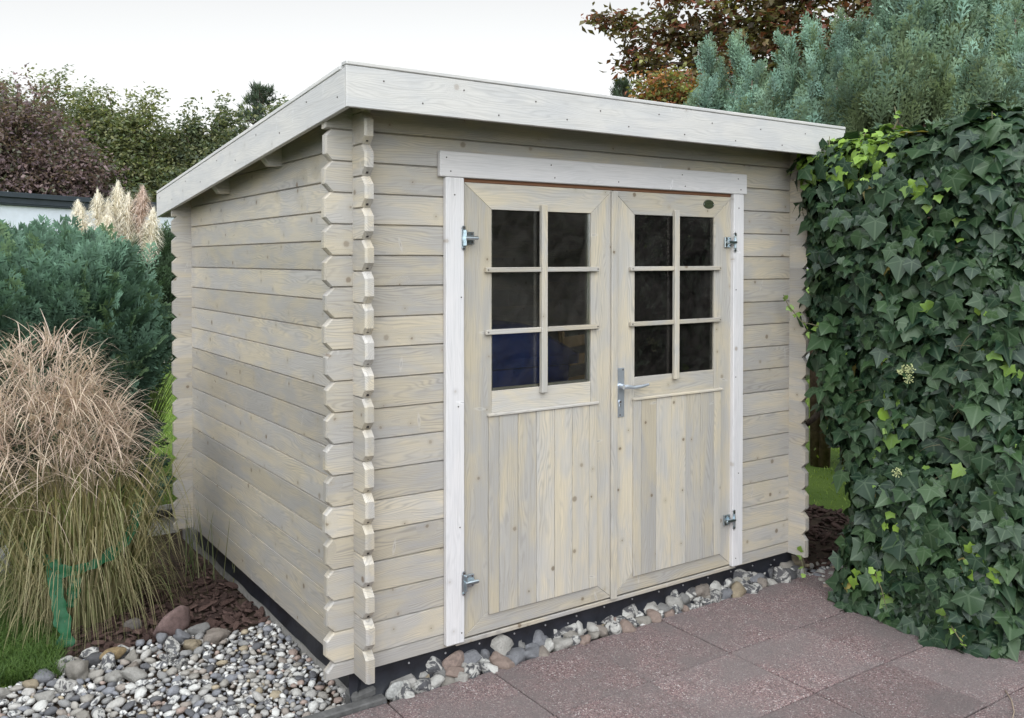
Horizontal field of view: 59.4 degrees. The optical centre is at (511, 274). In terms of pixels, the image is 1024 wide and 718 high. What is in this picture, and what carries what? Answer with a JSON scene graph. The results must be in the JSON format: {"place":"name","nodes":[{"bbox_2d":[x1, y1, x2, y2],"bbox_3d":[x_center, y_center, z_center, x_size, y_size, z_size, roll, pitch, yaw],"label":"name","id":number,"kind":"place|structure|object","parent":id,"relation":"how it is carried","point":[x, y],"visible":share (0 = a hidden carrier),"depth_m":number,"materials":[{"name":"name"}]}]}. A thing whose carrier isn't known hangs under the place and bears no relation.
{"place":"outdoors","nodes":[
{"label":"outdoors","id":0,"kind":"place"},
{"bbox_2d":[51,372,175,507],"bbox_3d":[-2.628,1.118,5.704,0.938,1.184,1.006,-1,1,-34],"label":"shrub","id":1,"kind":"object","parent":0,"point":[148,379],"visible":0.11,"depth_m":5.66,"materials":[{"name":"green plant"}]},
{"bbox_2d":[70,180,175,467],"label":"pampas grass","id":2,"kind":"object","parent":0,"point":[123,221],"depth_m":7.37,"materials":[{"name":"plant"}]},
{"bbox_2d":[116,219,175,337],"bbox_3d":[-6.444,0.276,16.098,2.234,2.524,1.518,-1,1,-34],"label":"grassy shrub","id":3,"kind":"object","parent":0,"point":[163,271],"visible":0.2,"depth_m":15.70,"materials":[{"name":"green plant"}]},
{"bbox_2d":[9,504,847,716],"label":"soil bed","id":4,"kind":"object","parent":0,"point":[177,542],"visible":0.01,"depth_m":5.56,"materials":[{"name":"brown soil"}]},
{"bbox_2d":[0,545,14,579],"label":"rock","id":5,"kind":"object","parent":4,"relation":"on","point":[3,554],"visible":0.1,"depth_m":4.86,"materials":[{"name":"grey stone"}]},
{"bbox_2d":[0,573,73,688],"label":"grass patch","id":6,"kind":"object","parent":4,"relation":"on","point":[27,663],"visible":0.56,"depth_m":3.93,"materials":[{"name":"grass"}]},
{"bbox_2d":[0,503,178,545],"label":"edging board","id":7,"kind":"object","parent":4,"relation":"on","point":[172,518],"depth_m":5.80,"materials":[{"name":"grey"}]},
{"bbox_2d":[0,311,207,656],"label":"ornamental grass","id":8,"kind":"object","parent":4,"relation":"on","point":[73,527],"depth_m":4.25,"materials":[{"name":"plant"}]},
{"bbox_2d":[17,484,144,648],"bbox_3d":[-2.112,1.387,4.415,0.590,0.569,0.659,0,1,28],"label":"netting band","id":9,"kind":"object","parent":8,"relation":"attached to","point":[63,628],"visible":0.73,"depth_m":4.14,"materials":[{"name":"green plastic"}]},
{"bbox_2d":[53,554,275,678],"bbox_3d":[-1.899,1.667,4.564,0.997,0.069,1.350,-1,1,-34],"label":"mulch bed","id":10,"kind":"object","parent":4,"relation":"on","point":[226,604],"visible":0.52,"depth_m":4.47,"materials":[{"name":"wood"}]},
{"bbox_2d":[123,617,141,633],"bbox_3d":[-1.793,1.663,4.245,0.082,0.079,0.050,-14,17,-33],"label":"rock","id":11,"kind":"object","parent":10,"relation":"on","point":[128,623],"visible":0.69,"depth_m":4.23,"materials":[{"name":"grey stone"}]},
{"bbox_2d":[153,605,190,637],"bbox_3d":[-1.581,1.626,4.181,0.107,0.150,0.198,10,17,25],"label":"rock","id":12,"kind":"object","parent":10,"relation":"on","point":[172,621],"visible":0.81,"depth_m":4.15,"materials":[{"name":"pink stone"}]},
{"bbox_2d":[169,497,234,591],"bbox_3d":[-1.750,1.449,5.043,0.274,0.484,0.901,-1,1,-34],"label":"reed tuft","id":13,"kind":"object","parent":10,"relation":"on","point":[191,556],"visible":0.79,"depth_m":4.98,"materials":[{"name":"green plant"}]},
{"bbox_2d":[0,618,344,717],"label":"gravel bed","id":14,"kind":"object","parent":4,"relation":"on","point":[207,672],"visible":0.99,"depth_m":3.70,"materials":[{"name":"grey gravel"}]},
{"bbox_2d":[99,647,126,659],"bbox_3d":[-1.728,1.646,3.889,0.113,0.059,0.061,-14,17,-33],"label":"rock","id":15,"kind":"object","parent":14,"relation":"on","point":[119,652],"visible":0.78,"depth_m":3.88,"materials":[{"name":"beige stone"}]},
{"bbox_2d":[345,685,375,703],"bbox_3d":[-0.595,1.664,3.528,0.109,0.090,0.076,-6,8,-40],"label":"stone block","id":16,"kind":"object","parent":14,"relation":"on","point":[367,692],"depth_m":3.50,"materials":[{"name":"stone"}]},
{"bbox_2d":[301,694,386,717],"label":"gravel edging","id":17,"kind":"object","parent":4,"relation":"on","point":[357,706],"visible":0.75,"depth_m":3.43,"materials":[{"name":"concrete"}]},
{"bbox_2d":[384,555,807,704],"bbox_3d":[0.517,1.632,4.277,2.730,0.178,0.263,-1,1,-34],"label":"cobble strip","id":18,"kind":"object","parent":4,"relation":"on","point":[507,655],"visible":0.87,"depth_m":4.11,"materials":[{"name":"stone"}]},
{"bbox_2d":[385,681,403,699],"bbox_3d":[-0.465,1.644,3.549,0.088,0.073,0.038,-14,17,-33],"label":"rock","id":19,"kind":"object","parent":18,"relation":"on","point":[392,691],"visible":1,"depth_m":3.53,"materials":[{"name":"white stone"}]},
{"bbox_2d":[389,674,416,687],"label":"rock","id":20,"kind":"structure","parent":18,"relation":"on","point":[411,679],"depth_m":3.59,"materials":[{"name":"stone"}]},
{"bbox_2d":[419,671,427,678],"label":"rock","id":21,"kind":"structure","parent":18,"relation":"on","point":[424,674],"depth_m":3.65,"materials":[{"name":"stone"}]},
{"bbox_2d":[442,650,463,668],"bbox_3d":[-0.253,1.629,3.749,0.127,0.110,0.068,-14,17,-33],"label":"rock","id":22,"kind":"object","parent":18,"relation":"on","point":[455,658],"visible":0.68,"depth_m":3.73,"materials":[{"name":"stone"}]},
{"bbox_2d":[733,577,749,582],"bbox_3d":[1.204,1.613,4.745,0.175,0.084,0.094,-14,17,-33],"label":"rock","id":23,"kind":"object","parent":18,"relation":"on","point":[739,579],"visible":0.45,"depth_m":4.70,"materials":[{"name":"white stone"}]},
{"bbox_2d":[791,504,849,573],"bbox_3d":[1.595,1.633,6.103,1.227,0.076,2.138,-1,1,-34],"label":"bark bed","id":24,"kind":"object","parent":4,"relation":"on","point":[826,528],"visible":0.14,"depth_m":5.70,"materials":[{"name":"wood"}]},
{"bbox_2d":[805,562,846,586],"bbox_3d":[1.730,1.655,4.981,0.433,0.058,0.464,-1,1,-34],"label":"pebble patch","id":25,"kind":"object","parent":24,"relation":"on","point":[811,566],"visible":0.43,"depth_m":4.99,"materials":[{"name":"stone"}]},
{"bbox_2d":[783,97,1023,661],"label":"ivy hedge","id":26,"kind":"object","parent":4,"relation":"on","point":[915,328],"visible":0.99,"depth_m":4.13,"materials":[{"name":"green plant"}]},
{"bbox_2d":[0,0,862,268],"label":"sky","id":27,"kind":"structure","parent":0,"point":[188,49],"materials":[{"name":"white"}]},
{"bbox_2d":[136,332,845,510],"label":"lawn","id":28,"kind":"structure","parent":0,"point":[168,429],"depth_m":9.11,"materials":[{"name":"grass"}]},
{"bbox_2d":[0,63,82,192],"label":"green tree","id":29,"kind":"object","parent":28,"relation":"on","point":[57,105],"visible":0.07,"depth_m":21.01,"materials":[{"name":"green plant"}]},
{"bbox_2d":[0,63,129,198],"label":"purple tree","id":30,"kind":"object","parent":28,"relation":"on","point":[62,161],"visible":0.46,"depth_m":18.55,"materials":[{"name":"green plant"}]},
{"bbox_2d":[5,177,167,202],"bbox_3d":[-8.680,-0.326,19.529,10.142,3.615,2.537,0,1,-22],"label":"shrub row","id":31,"kind":"object","parent":28,"relation":"on","point":[150,194],"visible":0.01,"depth_m":19.54,"materials":[{"name":"green plant"}]},
{"bbox_2d":[0,191,173,346],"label":"garage","id":32,"kind":"structure","parent":28,"relation":"on","point":[16,208],"depth_m":15.68,"materials":[{"name":"white paint"}]},
{"bbox_2d":[0,214,176,546],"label":"cypress hedge","id":33,"kind":"object","parent":28,"relation":"on","point":[95,284],"visible":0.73,"depth_m":5.44,"materials":[{"name":"green plant"}]},
{"bbox_2d":[144,509,173,519],"bbox_3d":[-2.668,1.538,5.460,1.238,0.057,0.057,-1,1,-34],"label":"drain pipe","id":34,"kind":"object","parent":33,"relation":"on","point":[166,513],"visible":0.1,"depth_m":5.74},
{"bbox_2d":[47,75,186,201],"bbox_3d":[-9.240,-1.604,20.930,3.629,6.123,3.040,-1,1,-34],"label":"green tree","id":35,"kind":"object","parent":28,"relation":"on","point":[129,140],"visible":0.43,"depth_m":20.54,"materials":[{"name":"green plant"}]},
{"bbox_2d":[139,89,240,200],"bbox_3d":[-7.408,-1.544,21.681,3.513,5.979,2.761,0,1,-4],"label":"green tree","id":36,"kind":"object","parent":28,"relation":"on","point":[194,139],"visible":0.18,"depth_m":21.50,"materials":[{"name":"green plant"}]},
{"bbox_2d":[199,91,288,157],"bbox_3d":[-5.894,-1.520,22.100,3.828,5.917,2.775,-1,1,-34],"label":"green tree","id":37,"kind":"object","parent":28,"relation":"on","point":[239,113],"visible":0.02,"depth_m":21.74,"materials":[{"name":"green plant"}]},
{"bbox_2d":[233,79,276,131],"bbox_3d":[-6.834,-1.905,24.033,3.141,6.624,2.857,-1,1,-34],"label":"pine tree","id":38,"kind":"object","parent":28,"relation":"on","point":[260,93],"visible":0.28,"depth_m":23.78,"materials":[{"name":"green plant"}]},
{"bbox_2d":[609,76,635,97],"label":"pine tree","id":39,"kind":"object","parent":28,"relation":"on","point":[620,84],"visible":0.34,"depth_m":25.90,"materials":[{"name":"green plant"}]},
{"bbox_2d":[618,56,732,104],"bbox_3d":[1.882,-0.442,10.208,1.264,4.154,1.339,-1,1,-34],"label":"turning shrub","id":40,"kind":"object","parent":28,"relation":"on","point":[662,90],"visible":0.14,"depth_m":10.05,"materials":[{"name":"orange plant"}]},
{"bbox_2d":[579,0,1023,101],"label":"copper beech","id":41,"kind":"object","parent":28,"relation":"on","point":[769,16],"visible":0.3,"depth_m":10.77,"materials":[{"name":"brown plant"}]},
{"bbox_2d":[805,351,809,379],"bbox_3d":[4.094,1.172,12.390,0.655,0.589,0.384,-1,1,-41],"label":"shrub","id":42,"kind":"object","parent":28,"relation":"on","point":[807,357],"visible":0.03,"depth_m":12.22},
{"bbox_2d":[492,320,578,390],"bbox_3d":[-0.124,0.871,4.567,0.770,1.255,0.600,-1,1,-34],"label":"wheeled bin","id":43,"kind":"object","parent":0,"point":[515,359],"visible":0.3,"depth_m":4.37,"materials":[{"name":"blue plastic"}]},
{"bbox_2d":[558,331,584,382],"bbox_3d":[0.583,0.904,4.840,0.538,1.203,0.460,1,1,36],"label":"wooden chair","id":44,"kind":"object","parent":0,"point":[574,341],"visible":0.09,"depth_m":4.89,"materials":[{"name":"brown wood"}]},
{"bbox_2d":[340,567,1023,717],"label":"patio","id":45,"kind":"structure","parent":0,"point":[798,647],"depth_m":3.72,"materials":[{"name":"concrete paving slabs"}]},
{"bbox_2d":[1005,690,1014,717],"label":"twig","id":46,"kind":"object","parent":45,"relation":"on","point":[1011,702],"visible":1,"depth_m":3.48,"materials":[{"name":"beige wood"}]},
{"bbox_2d":[805,426,850,511],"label":"side lawn","id":47,"kind":"structure","parent":0,"point":[825,501],"depth_m":7.03,"materials":[{"name":"grass"},{"name":"soil"}]},
{"bbox_2d":[679,28,769,114],"bbox_3d":[1.919,-0.308,8.340,1.289,3.957,0.954,0,1,-4],"label":"cypress tree","id":48,"kind":"object","parent":47,"relation":"on","point":[711,91],"visible":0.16,"depth_m":8.29,"materials":[{"name":"green plant"}]},
{"bbox_2d":[750,28,805,118],"bbox_3d":[2.335,-0.259,7.938,1.000,3.867,0.753,-1,1,-34],"label":"cypress tree","id":49,"kind":"object","parent":47,"relation":"on","point":[775,95],"visible":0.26,"depth_m":7.92,"materials":[{"name":"green plant"}]},
{"bbox_2d":[785,11,853,467],"bbox_3d":[2.591,-0.334,7.741,0.869,4.026,1.020,0,1,-22],"label":"cypress tree","id":50,"kind":"object","parent":47,"relation":"on","point":[810,106],"visible":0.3,"depth_m":7.70,"materials":[{"name":"green plant"}]},
{"bbox_2d":[820,5,871,464],"bbox_3d":[2.913,-0.334,7.816,0.813,4.018,0.767,0,1,17],"label":"cypress tree","id":51,"kind":"object","parent":47,"relation":"on","point":[842,36],"visible":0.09,"depth_m":7.71,"materials":[{"name":"green plant"}]},
{"bbox_2d":[832,0,993,218],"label":"cypress tree","id":52,"kind":"object","parent":47,"relation":"on","point":[906,61],"visible":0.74,"depth_m":6.61,"materials":[{"name":"green plant"}]},
{"bbox_2d":[924,32,1023,130],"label":"cypress tree","id":53,"kind":"object","parent":47,"relation":"on","point":[983,76],"visible":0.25,"depth_m":5.87,"materials":[{"name":"green plant"}]},
{"bbox_2d":[969,0,1023,57],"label":"cypress tree","id":54,"kind":"object","parent":47,"relation":"on","point":[995,6],"visible":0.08,"depth_m":6.88,"materials":[{"name":"green plant"}]},
{"bbox_2d":[988,0,1023,103],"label":"cypress tree","id":55,"kind":"object","parent":47,"relation":"on","point":[1009,39],"visible":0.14,"depth_m":6.38,"materials":[{"name":"green plant"}]},
{"label":"ground","id":56,"kind":"structure","parent":0,"visible":0},
{"bbox_2d":[183,527,346,690],"bbox_3d":[-1.315,1.682,4.641,0.081,0.210,2.680,-1,1,-34],"label":"concrete edging","id":57,"kind":"object","parent":56,"relation":"on","point":[272,618],"visible":0.24,"depth_m":4.53,"materials":[{"name":"grey concrete"}]},
{"bbox_2d":[157,60,845,701],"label":"garden shed","id":58,"kind":"structure","parent":56,"relation":"on","point":[393,486],"depth_m":4.07,"materials":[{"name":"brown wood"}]},
{"bbox_2d":[462,182,610,636],"bbox_3d":[0.123,0.562,3.949,0.830,1.899,0.080,-1,1,-34],"label":"door","id":59,"kind":"structure","parent":58,"relation":"in","point":[537,460],"depth_m":3.93,"materials":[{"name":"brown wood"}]},
{"bbox_2d":[610,191,736,599],"bbox_3d":[0.803,0.560,4.405,0.826,1.910,0.092,-1,1,-34],"label":"door","id":60,"kind":"structure","parent":58,"relation":"in","point":[670,519],"depth_m":4.39,"materials":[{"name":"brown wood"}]},
{"bbox_3d":[1.784,0.922,6.415,0.985,1.453,1.107,-1,1,-34],"label":"bare shrub","id":61,"kind":"object","parent":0,"visible":0},
{"bbox_2d":[806,405,822,425],"bbox_3d":[2.079,0.800,6.014,0.434,0.600,0.066,0,1,0],"label":"branch","id":62,"kind":"object","parent":61,"relation":"attached to","point":[814,417],"visible":0.14,"depth_m":6.00,"materials":[{"name":"brown plant"}]}
]}

